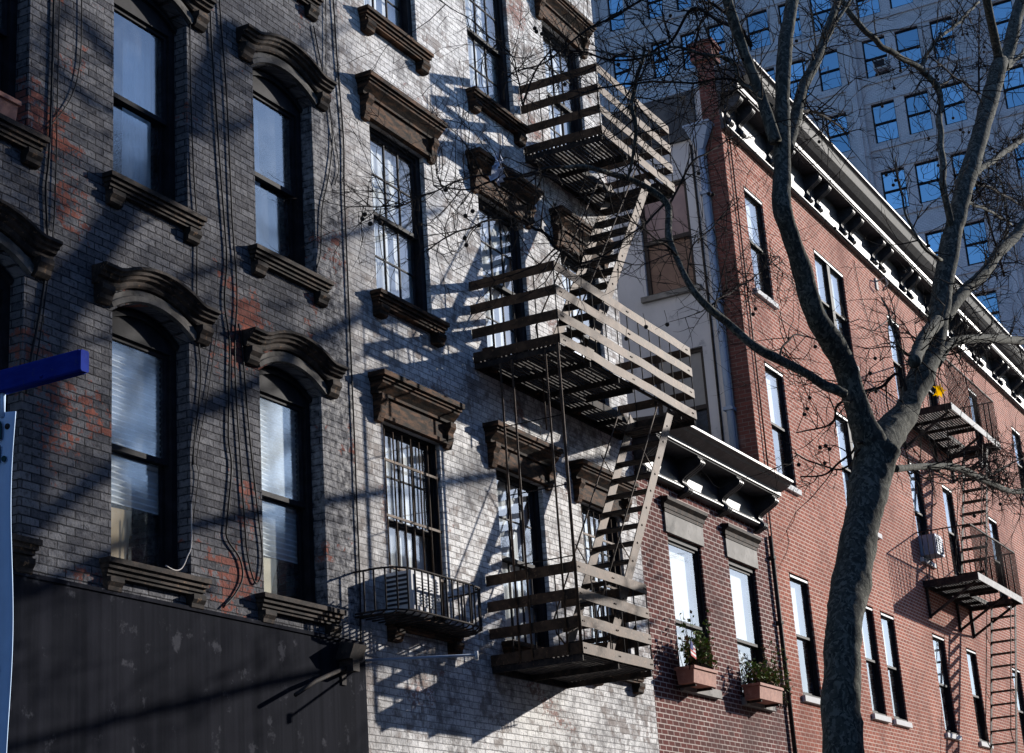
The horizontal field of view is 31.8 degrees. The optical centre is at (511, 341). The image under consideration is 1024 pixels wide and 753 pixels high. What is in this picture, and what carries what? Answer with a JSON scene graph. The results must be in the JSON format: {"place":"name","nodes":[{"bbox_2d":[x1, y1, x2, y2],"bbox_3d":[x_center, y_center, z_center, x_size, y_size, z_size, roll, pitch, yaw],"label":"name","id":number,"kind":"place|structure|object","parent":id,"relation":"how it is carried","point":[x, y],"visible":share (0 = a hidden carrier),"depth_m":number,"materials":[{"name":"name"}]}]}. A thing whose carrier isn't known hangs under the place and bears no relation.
{"place":"outdoors","nodes":[
{"label":"outdoors","id":0,"kind":"place"},
{"bbox_2d":[631,413,792,752],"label":"row house","id":1,"kind":"structure","parent":0,"point":[704,544],"depth_m":27.49,"materials":[{"name":"red brick"}]},
{"bbox_2d":[660,495,721,698],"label":"window","id":2,"kind":"structure","parent":1,"relation":"in","point":[682,520],"depth_m":27.09,"materials":[{"name":"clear glass"}]},
{"bbox_2d":[674,665,717,691],"bbox_3d":[2.646,4.870,25.862,0.358,0.280,0.880,-13,-21,25],"label":"planter","id":3,"kind":"object","parent":1,"relation":"on","point":[699,678],"visible":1,"depth_m":25.59,"materials":[{"name":"ceramic"}]},
{"bbox_2d":[689,638,695,669],"bbox_3d":[2.533,4.440,25.480,0.108,0.425,0.218,-10,-20,17],"label":"flag","id":4,"kind":"object","parent":3,"relation":"in","point":[692,650],"visible":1,"depth_m":25.47,"materials":[{"name":"multicoloured fabric"}]},
{"bbox_2d":[676,609,720,668],"bbox_3d":[2.695,4.325,26.087,0.485,0.974,1.110,-13,-21,25],"label":"plant","id":5,"kind":"object","parent":3,"relation":"in","point":[703,651],"visible":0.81,"depth_m":25.89,"materials":[{"name":"green plant"}]},
{"bbox_2d":[721,523,776,711],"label":"window","id":6,"kind":"structure","parent":1,"relation":"in","point":[741,546],"depth_m":29.10,"materials":[{"name":"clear glass"}]},
{"bbox_2d":[741,682,783,707],"bbox_3d":[3.924,5.557,28.139,0.358,0.280,1.040,-13,-21,25],"label":"planter","id":7,"kind":"object","parent":1,"relation":"on","point":[767,695],"visible":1,"depth_m":27.82,"materials":[{"name":"ceramic"}]},
{"bbox_2d":[738,658,790,687],"bbox_3d":[3.960,5.234,28.249,0.576,0.484,1.425,-13,-21,25],"label":"plant","id":8,"kind":"object","parent":7,"relation":"on","point":[767,675],"visible":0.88,"depth_m":28.06,"materials":[{"name":"green plant"}]},
{"bbox_2d":[760,640,792,708],"bbox_3d":[4.283,5.413,29.090,0.411,0.999,0.904,-13,-21,25],"label":"plant","id":9,"kind":"object","parent":7,"relation":"in","point":[775,669],"visible":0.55,"depth_m":29.14,"materials":[{"name":"green plant"}]},
{"bbox_2d":[591,0,1023,347],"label":"tower block","id":10,"kind":"structure","parent":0,"point":[901,121],"depth_m":90.12,"materials":[{"name":"concrete"}]},
{"bbox_2d":[607,0,624,29],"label":"window","id":11,"kind":"structure","parent":10,"relation":"in","point":[613,7],"depth_m":99.68,"materials":[{"name":"blue glass"}]},
{"bbox_2d":[613,52,630,89],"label":"window","id":12,"kind":"structure","parent":10,"relation":"in","point":[624,65],"depth_m":98.52,"materials":[{"name":"blue glass"}]},
{"bbox_2d":[647,0,663,19],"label":"window","id":13,"kind":"structure","parent":10,"relation":"in","point":[653,6],"depth_m":98.55,"materials":[{"name":"blue glass"}]},
{"bbox_2d":[651,40,669,78],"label":"window","id":14,"kind":"structure","parent":10,"relation":"in","point":[654,46],"depth_m":97.52,"materials":[{"name":"blue glass"}]},
{"bbox_2d":[677,0,690,9],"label":"window","id":15,"kind":"structure","parent":10,"relation":"in","point":[683,5],"depth_m":97.73,"materials":[{"name":"blue glass"}]},
{"bbox_2d":[680,33,694,69],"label":"window","id":16,"kind":"structure","parent":10,"relation":"in","point":[689,37],"depth_m":96.91,"materials":[{"name":"blue glass"}]},
{"bbox_2d":[707,24,725,58],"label":"window","id":17,"kind":"structure","parent":10,"relation":"in","point":[718,35],"depth_m":96.17,"materials":[{"name":"blue glass"}]},
{"bbox_2d":[746,10,770,50],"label":"window","id":18,"kind":"structure","parent":10,"relation":"in","point":[757,15],"depth_m":95.10,"materials":[{"name":"blue glass"}]},
{"bbox_2d":[778,4,801,37],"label":"window","id":19,"kind":"structure","parent":10,"relation":"in","point":[781,8],"depth_m":94.15,"materials":[{"name":"blue glass"}]},
{"bbox_2d":[790,59,809,99],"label":"window","id":20,"kind":"structure","parent":10,"relation":"in","point":[799,72],"depth_m":93.30,"materials":[{"name":"blue glass"}]},
{"bbox_2d":[810,0,830,30],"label":"window","id":21,"kind":"structure","parent":10,"relation":"in","point":[821,14],"depth_m":93.55,"materials":[{"name":"blue glass"}]},
{"bbox_2d":[819,50,841,90],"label":"window","id":22,"kind":"structure","parent":10,"relation":"in","point":[830,59],"depth_m":92.44,"materials":[{"name":"blue glass"}]},
{"bbox_2d":[828,113,850,152],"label":"window","id":23,"kind":"structure","parent":10,"relation":"in","point":[842,147],"depth_m":91.25,"materials":[{"name":"blue glass"}]},
{"bbox_2d":[856,0,879,17],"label":"window","id":24,"kind":"structure","parent":10,"relation":"in","point":[875,3],"depth_m":92.33,"materials":[{"name":"blue glass"}]},
{"bbox_2d":[862,36,887,78],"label":"window","id":25,"kind":"structure","parent":10,"relation":"in","point":[870,52],"depth_m":91.50,"materials":[{"name":"blue glass"}]},
{"bbox_2d":[872,57,888,73],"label":"air conditioner","id":26,"kind":"object","parent":10,"relation":"attached to","point":[879,63],"visible":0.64,"depth_m":90.55,"materials":[{"name":"grey metal"}]},
{"bbox_2d":[871,100,898,143],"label":"window","id":27,"kind":"structure","parent":10,"relation":"in","point":[891,113],"depth_m":90.23,"materials":[{"name":"blue glass"}]},
{"bbox_2d":[881,168,909,209],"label":"window","id":28,"kind":"structure","parent":10,"relation":"in","point":[887,182],"depth_m":89.07,"materials":[{"name":"blue glass"}]},
{"bbox_2d":[890,0,912,8],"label":"window","id":29,"kind":"structure","parent":10,"relation":"in","point":[893,3],"depth_m":91.59,"materials":[{"name":"blue glass"}]},
{"bbox_2d":[895,26,921,68],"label":"window","id":30,"kind":"structure","parent":10,"relation":"in","point":[906,37],"depth_m":90.72,"materials":[{"name":"blue glass"}]},
{"bbox_2d":[904,91,932,134],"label":"window","id":31,"kind":"structure","parent":10,"relation":"in","point":[927,124],"depth_m":89.49,"materials":[{"name":"blue glass"}]},
{"bbox_2d":[915,159,941,202],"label":"window","id":32,"kind":"structure","parent":10,"relation":"in","point":[924,195],"depth_m":88.32,"materials":[{"name":"blue glass"}]},
{"bbox_2d":[925,229,943,255],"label":"window","id":33,"kind":"structure","parent":10,"relation":"in","point":[932,242],"depth_m":87.35,"materials":[{"name":"blue glass"}]},
{"bbox_2d":[929,16,956,59],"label":"window","id":34,"kind":"structure","parent":10,"relation":"in","point":[933,28],"depth_m":89.93,"materials":[{"name":"blue glass"}]},
{"bbox_2d":[942,81,967,124],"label":"window","id":35,"kind":"structure","parent":10,"relation":"in","point":[957,98],"depth_m":88.70,"materials":[{"name":"blue glass"}]},
{"bbox_2d":[951,151,975,189],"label":"window","id":36,"kind":"structure","parent":10,"relation":"in","point":[961,157],"depth_m":87.82,"materials":[{"name":"blue glass"}]},
{"bbox_2d":[963,220,989,265],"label":"window","id":37,"kind":"structure","parent":10,"relation":"in","point":[976,258],"depth_m":86.38,"materials":[{"name":"blue glass"}]},
{"bbox_2d":[974,290,1000,323],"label":"window","id":38,"kind":"structure","parent":10,"relation":"in","point":[991,301],"depth_m":85.24,"materials":[{"name":"blue glass"}]},
{"bbox_2d":[992,0,1012,40],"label":"window","id":39,"kind":"structure","parent":10,"relation":"in","point":[1005,6],"depth_m":88.68,"materials":[{"name":"blue glass"}]},
{"bbox_2d":[1003,64,1023,108],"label":"window","id":40,"kind":"structure","parent":10,"relation":"in","point":[1014,83],"depth_m":87.41,"materials":[{"name":"blue glass"}]},
{"bbox_2d":[1013,138,1023,178],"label":"window","id":41,"kind":"structure","parent":10,"relation":"in","point":[1018,158],"depth_m":86.35,"materials":[{"name":"blue glass"}]},
{"label":"ground","id":42,"kind":"structure","parent":0,"visible":0},
{"bbox_2d":[0,0,368,752],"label":"apartment building","id":43,"kind":"structure","parent":42,"relation":"on","point":[140,648],"depth_m":16.81,"materials":[{"name":"brick"}]},
{"bbox_2d":[0,91,21,119],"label":"window box","id":44,"kind":"object","parent":43,"relation":"on","point":[9,105],"visible":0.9,"depth_m":15.23,"materials":[{"name":"ceramic"}]},
{"bbox_2d":[0,0,49,169],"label":"window","id":45,"kind":"structure","parent":43,"relation":"in","point":[31,143],"depth_m":15.71,"materials":[{"name":"stone"}]},
{"bbox_2d":[0,198,62,574],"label":"window","id":46,"kind":"structure","parent":43,"relation":"in","point":[21,239],"depth_m":15.04,"materials":[{"name":"stone"}]},
{"bbox_2d":[25,0,54,393],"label":"cable","id":47,"kind":"object","parent":43,"relation":"attached to","point":[45,193],"visible":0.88,"depth_m":15.66,"materials":[{"name":"rubber"}]},
{"bbox_2d":[0,349,88,394],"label":"sign arm","id":48,"kind":"object","parent":43,"relation":"attached to","point":[52,369],"visible":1,"depth_m":12.65},
{"bbox_2d":[0,393,15,752],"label":"blade sign","id":49,"kind":"object","parent":48,"relation":"hanging from","point":[7,425],"visible":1,"depth_m":12.40,"materials":[{"name":"blue plastic"}]},
{"bbox_2d":[36,0,59,360],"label":"cable","id":50,"kind":"object","parent":43,"relation":"attached to","point":[55,173],"visible":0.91,"depth_m":15.77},
{"bbox_2d":[45,0,81,129],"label":"cable","id":51,"kind":"object","parent":43,"relation":"attached to","point":[78,71],"visible":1,"depth_m":16.32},
{"bbox_2d":[111,507,131,558],"bbox_3d":[-3.530,1.721,15.872,0.016,0.530,0.500,-13,-21,25],"label":"paper bag","id":52,"kind":"object","parent":43,"relation":"in","point":[121,520],"visible":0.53,"depth_m":15.96,"materials":[{"name":"paper"}]},
{"bbox_2d":[91,261,220,609],"bbox_3d":[-3.308,0.860,16.232,0.476,3.060,1.660,-13,-21,25],"label":"window","id":53,"kind":"structure","parent":43,"relation":"in","point":[144,388],"depth_m":16.48,"materials":[{"name":"brown glass"}]},
{"bbox_2d":[102,0,215,246],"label":"window","id":54,"kind":"structure","parent":43,"relation":"in","point":[133,185],"depth_m":17.67,"materials":[{"name":"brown glass"}]},
{"bbox_2d":[165,504,191,570],"bbox_3d":[-3.007,1.758,16.206,0.012,0.658,0.386,-13,-21,25],"label":"cable","id":55,"kind":"object","parent":43,"relation":"attached to","point":[190,546],"visible":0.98,"depth_m":16.30,"materials":[{"name":"metal"}]},
{"bbox_2d":[189,24,201,464],"bbox_3d":[-3.074,-1.014,17.416,0.016,4.610,0.149,-13,-21,25],"label":"cable","id":56,"kind":"object","parent":43,"relation":"attached to","point":[196,246],"visible":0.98,"depth_m":17.40,"materials":[{"name":"rubber"}]},
{"bbox_2d":[193,319,217,519],"bbox_3d":[-2.894,0.693,16.955,0.010,2.114,0.422,-13,-21,25],"label":"cable","id":57,"kind":"object","parent":43,"relation":"attached to","point":[203,419],"visible":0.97,"depth_m":16.90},
{"bbox_2d":[209,12,243,607],"bbox_3d":[-2.822,-0.532,17.697,0.020,6.410,0.406,-13,-21,25],"label":"cable","id":58,"kind":"object","parent":43,"relation":"attached to","point":[240,584],"visible":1,"depth_m":17.58,"materials":[{"name":"rubber"}]},
{"bbox_2d":[219,0,262,583],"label":"cable","id":59,"kind":"object","parent":43,"relation":"attached to","point":[241,347],"visible":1,"depth_m":17.59,"materials":[{"name":"rubber"}]},
{"bbox_2d":[263,557,277,592],"bbox_3d":[-2.458,2.342,17.757,0.018,0.430,0.490,-13,-21,25],"label":"folded cloth","id":60,"kind":"object","parent":43,"relation":"hanging from","point":[270,566],"visible":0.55,"depth_m":17.84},
{"bbox_2d":[236,23,336,307],"bbox_3d":[-2.545,-1.844,19.252,0.604,2.870,1.660,-13,-21,25],"label":"window","id":61,"kind":"structure","parent":43,"relation":"in","point":[285,55],"depth_m":19.48,"materials":[{"name":"stone"}]},
{"bbox_2d":[242,327,347,637],"bbox_3d":[-2.257,1.424,18.104,0.476,3.060,1.660,-13,-21,25],"label":"window","id":62,"kind":"structure","parent":43,"relation":"in","point":[287,506],"depth_m":18.37,"materials":[{"name":"stone"}]},
{"bbox_2d":[297,0,323,22],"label":"window","id":63,"kind":"structure","parent":43,"relation":"in","point":[311,7],"depth_m":20.30,"materials":[{"name":"stone"}]},
{"bbox_2d":[313,26,332,267],"bbox_3d":[-2.102,-2.139,19.947,0.016,2.979,0.420,-13,-21,25],"label":"cable","id":64,"kind":"object","parent":43,"relation":"attached to","point":[330,162],"visible":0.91,"depth_m":19.95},
{"bbox_2d":[294,640,366,696],"bbox_3d":[-1.851,3.137,17.639,0.258,0.832,1.208,-13,-21,25],"label":"floodlight","id":65,"kind":"object","parent":43,"relation":"attached to","point":[349,656],"visible":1,"depth_m":17.99,"materials":[{"name":"black paint"}]},
{"bbox_2d":[325,0,338,184],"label":"cable","id":66,"kind":"object","parent":43,"relation":"attached to","point":[329,104],"visible":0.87,"depth_m":20.36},
{"bbox_2d":[332,0,361,641],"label":"cable","id":67,"kind":"object","parent":43,"relation":"attached to","point":[349,325],"visible":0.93,"depth_m":19.62,"materials":[{"name":"rubber"}]},
{"bbox_2d":[337,0,659,752],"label":"apartment building","id":68,"kind":"structure","parent":42,"relation":"on","point":[432,492],"depth_m":21.83,"materials":[{"name":"brick"}]},
{"bbox_2d":[357,0,433,76],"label":"window","id":69,"kind":"structure","parent":68,"relation":"in","point":[390,19],"depth_m":22.27,"materials":[{"name":"brown stone"}]},
{"bbox_2d":[355,69,449,347],"bbox_3d":[-1.313,-1.498,21.278,0.429,2.960,1.780,-13,-21,25],"label":"window","id":70,"kind":"structure","parent":68,"relation":"in","point":[410,306],"depth_m":21.44,"materials":[{"name":"brown stone"}]},
{"bbox_2d":[384,570,440,618],"bbox_3d":[-1.147,2.756,19.388,0.554,0.415,0.627,-13,-21,25],"label":"air conditioner","id":71,"kind":"object","parent":68,"relation":"attached to","point":[391,590],"visible":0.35,"depth_m":19.12,"materials":[{"name":"white metal"}]},
{"bbox_2d":[353,566,482,638],"bbox_3d":[-0.921,2.818,19.329,0.568,0.500,1.982,-13,-21,25],"label":"window guard","id":72,"kind":"object","parent":68,"relation":"attached to","point":[466,633],"visible":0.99,"depth_m":19.04,"materials":[{"name":"black paint"}]},
{"bbox_2d":[368,368,467,654],"bbox_3d":[-1.069,1.967,20.096,0.429,2.960,1.780,-13,-21,25],"label":"window","id":73,"kind":"structure","parent":68,"relation":"in","point":[411,479],"depth_m":20.30,"materials":[{"name":"brown glass"}]},
{"bbox_2d":[365,651,478,661],"bbox_3d":[-0.936,3.285,18.570,1.180,0.090,0.043,-3,-19,-4],"label":"bracket rod","id":74,"kind":"object","parent":68,"relation":"attached to","point":[475,654],"visible":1,"depth_m":18.56,"materials":[{"name":"metal"}]},
{"bbox_2d":[465,0,529,147],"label":"window","id":75,"kind":"structure","parent":68,"relation":"in","point":[495,7],"depth_m":24.70,"materials":[{"name":"glass"}]},
{"bbox_2d":[465,146,542,396],"bbox_3d":[-0.082,-0.837,23.471,0.429,2.960,1.780,-13,-21,25],"label":"window","id":76,"kind":"structure","parent":68,"relation":"in","point":[502,314],"depth_m":23.75,"materials":[{"name":"brown stone"}]},
{"bbox_2d":[482,420,563,653],"bbox_3d":[0.162,2.629,22.288,0.429,2.960,1.780,-13,-21,25],"label":"window","id":77,"kind":"structure","parent":68,"relation":"in","point":[536,464],"depth_m":22.54,"materials":[{"name":"glass"}]},
{"bbox_2d":[534,0,600,200],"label":"window","id":78,"kind":"structure","parent":68,"relation":"in","point":[556,6],"depth_m":26.94,"materials":[{"name":"brown stone"}]},
{"bbox_2d":[469,63,696,688],"bbox_3d":[1.043,0.331,23.803,1.210,8.389,4.421,-13,-21,25],"label":"fire escape","id":79,"kind":"object","parent":68,"relation":"attached to","point":[567,379],"visible":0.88,"depth_m":22.80,"materials":[{"name":"black paint"}]},
{"bbox_2d":[548,205,620,434],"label":"window","id":80,"kind":"structure","parent":68,"relation":"in","point":[587,233],"depth_m":25.61,"materials":[{"name":"brown stone"}]},
{"bbox_2d":[568,458,645,694],"bbox_3d":[1.280,3.229,24.278,0.429,2.960,1.780,-13,-21,25],"label":"window","id":81,"kind":"structure","parent":68,"relation":"in","point":[584,473],"depth_m":24.42,"materials":[{"name":"brown stone"}]},
{"bbox_2d":[601,37,1023,752],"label":"apartment building","id":82,"kind":"structure","parent":42,"relation":"on","point":[925,681],"depth_m":35.66,"materials":[{"name":"red brick"}]},
{"bbox_2d":[641,180,702,303],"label":"side window","id":83,"kind":"structure","parent":82,"relation":"in","point":[680,201],"depth_m":32.99,"materials":[{"name":"wood"}]},
{"bbox_2d":[654,347,711,434],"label":"side window","id":84,"kind":"structure","parent":82,"relation":"in","point":[696,358],"depth_m":32.08,"materials":[{"name":"glass"}]},
{"bbox_2d":[689,144,723,441],"bbox_3d":[3.534,-0.420,32.082,0.064,6.800,0.044,-13,-21,25],"label":"conduit","id":85,"kind":"object","parent":82,"relation":"attached to","point":[712,338],"visible":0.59,"depth_m":32.04,"materials":[{"name":"metal"}]},
{"bbox_2d":[682,119,737,449],"bbox_3d":[3.670,-0.630,31.927,0.520,7.080,0.320,-13,-21,25],"label":"drainpipe","id":86,"kind":"object","parent":82,"relation":"attached to","point":[729,409],"visible":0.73,"depth_m":32.15,"materials":[{"name":"metal"}]},
{"bbox_2d":[729,140,768,466],"bbox_3d":[4.259,-0.466,32.098,0.028,7.000,0.038,-13,-21,25],"label":"conduit","id":87,"kind":"object","parent":82,"relation":"attached to","point":[749,309],"visible":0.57,"depth_m":32.07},
{"bbox_2d":[743,187,778,309],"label":"window","id":88,"kind":"structure","parent":82,"relation":"in","point":[754,209],"depth_m":33.86,"materials":[{"name":"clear glass"}]},
{"bbox_2d":[768,511,796,752],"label":"drainpipe","id":89,"kind":"object","parent":82,"relation":"attached to","point":[779,622],"visible":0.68,"depth_m":29.94,"materials":[{"name":"metal"}]},
{"bbox_2d":[764,362,801,495],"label":"window","id":90,"kind":"structure","parent":82,"relation":"in","point":[776,399],"depth_m":32.74,"materials":[{"name":"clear glass"}]},
{"bbox_2d":[789,573,820,704],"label":"window","id":91,"kind":"structure","parent":82,"relation":"in","point":[799,591],"depth_m":31.47,"materials":[{"name":"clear glass"}]},
{"bbox_2d":[813,250,859,370],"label":"window","id":92,"kind":"structure","parent":82,"relation":"in","point":[828,278],"depth_m":37.48,"materials":[{"name":"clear glass"}]},
{"bbox_2d":[836,413,882,538],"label":"window","id":93,"kind":"structure","parent":82,"relation":"in","point":[848,446],"depth_m":36.17,"materials":[{"name":"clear glass"}]},
{"bbox_2d":[854,261,885,390],"bbox_3d":[7.879,-0.296,39.428,0.016,2.812,1.242,-13,-21,25],"label":"cable","id":94,"kind":"object","parent":82,"relation":"attached to","point":[868,320],"visible":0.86,"depth_m":39.35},
{"bbox_2d":[862,606,891,722],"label":"window","id":95,"kind":"structure","parent":82,"relation":"in","point":[868,633],"depth_m":34.69,"materials":[{"name":"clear glass"}]},
{"bbox_2d":[886,315,904,398],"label":"window","id":96,"kind":"structure","parent":82,"relation":"in","point":[896,356],"depth_m":41.49,"materials":[{"name":"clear glass"}]},
{"bbox_2d":[880,612,912,727],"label":"window","id":97,"kind":"structure","parent":82,"relation":"in","point":[886,620],"depth_m":35.88,"materials":[{"name":"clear glass"}]},
{"bbox_2d":[907,461,936,568],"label":"window","id":98,"kind":"structure","parent":82,"relation":"in","point":[919,511],"depth_m":40.35,"materials":[{"name":"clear glass"}]},
{"bbox_2d":[918,533,944,559],"bbox_3d":[9.182,4.527,39.491,0.500,0.440,0.600,-13,-21,25],"label":"air conditioner","id":99,"kind":"object","parent":82,"relation":"attached to","point":[931,546],"visible":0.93,"depth_m":39.24,"materials":[{"name":"metal"}]},
{"bbox_2d":[928,384,945,435],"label":"window","id":100,"kind":"structure","parent":82,"relation":"in","point":[933,389],"depth_m":43.73,"materials":[{"name":"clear glass"}]},
{"bbox_2d":[932,634,962,740],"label":"window","id":101,"kind":"structure","parent":82,"relation":"in","point":[938,644],"depth_m":39.07,"materials":[{"name":"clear glass"}]},
{"bbox_2d":[941,484,960,575],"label":"window","id":102,"kind":"structure","parent":82,"relation":"in","point":[949,511],"depth_m":42.72,"materials":[{"name":"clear glass"}]},
{"bbox_2d":[891,359,1022,752],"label":"fire escape","id":103,"kind":"object","parent":82,"relation":"attached to","point":[966,590],"visible":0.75,"depth_m":40.58,"materials":[{"name":"black paint"}]},
{"bbox_2d":[968,388,988,470],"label":"window","id":104,"kind":"structure","parent":82,"relation":"in","point":[979,434],"depth_m":47.45,"materials":[{"name":"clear glass"}]},
{"bbox_2d":[966,648,993,748],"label":"window","id":105,"kind":"structure","parent":82,"relation":"in","point":[973,672],"depth_m":41.40,"materials":[{"name":"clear glass"}]},
{"bbox_2d":[988,517,1012,609],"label":"window","id":106,"kind":"structure","parent":82,"relation":"in","point":[992,524],"depth_m":46.46,"materials":[{"name":"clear glass"}]},
{"bbox_2d":[1011,667,1023,735],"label":"window","id":107,"kind":"structure","parent":82,"relation":"in","point":[1020,702],"depth_m":45.20,"materials":[{"name":"clear glass"}]},
{"bbox_2d":[1011,427,1023,498],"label":"window","id":108,"kind":"structure","parent":82,"relation":"in","point":[1017,451],"depth_m":51.51,"materials":[{"name":"clear glass"}]},
{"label":"pavement","id":109,"kind":"structure","parent":0,"visible":0},
{"bbox_2d":[267,0,1023,752],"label":"plane tree","id":110,"kind":"object","parent":109,"relation":"on","point":[879,444],"visible":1,"depth_m":19.96,"materials":[{"name":"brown plant"}]},
{"bbox_2d":[489,149,505,185],"bbox_3d":[-0.141,-1.749,18.187,0.174,0.384,0.261,-13,-21,25],"label":"plastic bag","id":111,"kind":"object","parent":110,"relation":"attached to","point":[495,171],"visible":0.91,"depth_m":18.12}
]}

